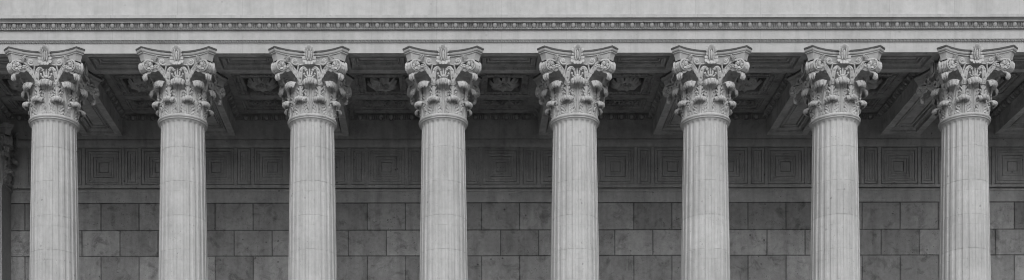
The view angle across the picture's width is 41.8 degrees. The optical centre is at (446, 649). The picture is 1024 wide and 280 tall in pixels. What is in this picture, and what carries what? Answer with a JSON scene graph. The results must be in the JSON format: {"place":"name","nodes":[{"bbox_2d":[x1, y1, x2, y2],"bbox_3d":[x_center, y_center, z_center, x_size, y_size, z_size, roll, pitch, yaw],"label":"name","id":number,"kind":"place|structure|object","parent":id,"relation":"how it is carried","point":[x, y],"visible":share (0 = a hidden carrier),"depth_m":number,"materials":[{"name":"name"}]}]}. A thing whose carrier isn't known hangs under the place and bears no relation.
{"place":"outdoors","nodes":[
{"label":"outdoors","id":0,"kind":"place"},
{"label":"ground","id":1,"kind":"structure","parent":0,"visible":0},
{"bbox_3d":[2.817,0.816,29.570,31.887,1.539,8.260,0,0,0],"label":"podium","id":2,"kind":"object","parent":1,"relation":"on","visible":0},
{"bbox_2d":[0,122,18,279],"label":"corner pilaster","id":3,"kind":"object","parent":2,"relation":"on","point":[8,140],"visible":0.89,"depth_m":32.71,"materials":[{"name":"stone"}]},
{"bbox_2d":[4,45,102,279],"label":"corinthian column","id":4,"kind":"structure","parent":2,"relation":"on","point":[58,86],"depth_m":28.56,"materials":[{"name":"stone"}]},
{"bbox_2d":[0,52,1023,135],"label":"coffered ceiling","id":5,"kind":"structure","parent":4,"relation":"on","point":[508,86],"depth_m":31.69,"materials":[{"name":"stone"}]},
{"bbox_2d":[0,0,1023,58],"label":"entablature","id":6,"kind":"structure","parent":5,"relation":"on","point":[353,26],"depth_m":28.46,"materials":[{"name":"stone"}]},
{"bbox_2d":[135,44,227,279],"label":"corinthian column","id":7,"kind":"structure","parent":2,"relation":"on","point":[188,86],"depth_m":28.55,"materials":[{"name":"stone"}]},
{"bbox_2d":[268,44,353,279],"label":"corinthian column","id":8,"kind":"structure","parent":2,"relation":"on","point":[314,89],"depth_m":28.55,"materials":[{"name":"stone"}]},
{"bbox_2d":[402,44,483,279],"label":"corinthian column","id":9,"kind":"structure","parent":2,"relation":"on","point":[443,81],"depth_m":28.55,"materials":[{"name":"stone"}]},
{"bbox_2d":[9,119,1023,279],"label":"porch wall","id":10,"kind":"structure","parent":2,"relation":"on","point":[508,181],"depth_m":33.20,"materials":[{"name":"stone"}]},
{"bbox_2d":[533,44,617,279],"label":"corinthian column","id":11,"kind":"structure","parent":2,"relation":"on","point":[571,87],"depth_m":28.55,"materials":[{"name":"stone"}]},
{"bbox_2d":[660,43,751,279],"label":"corinthian column","id":12,"kind":"structure","parent":2,"relation":"on","point":[700,86],"depth_m":28.55,"materials":[{"name":"stone"}]},
{"bbox_2d":[787,43,884,279],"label":"corinthian column","id":13,"kind":"structure","parent":2,"relation":"on","point":[829,85],"depth_m":28.56,"materials":[{"name":"stone"}]},
{"bbox_2d":[913,43,1017,279],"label":"corinthian column","id":14,"kind":"structure","parent":2,"relation":"on","point":[958,86],"depth_m":28.56,"materials":[{"name":"stone"}]}
]}

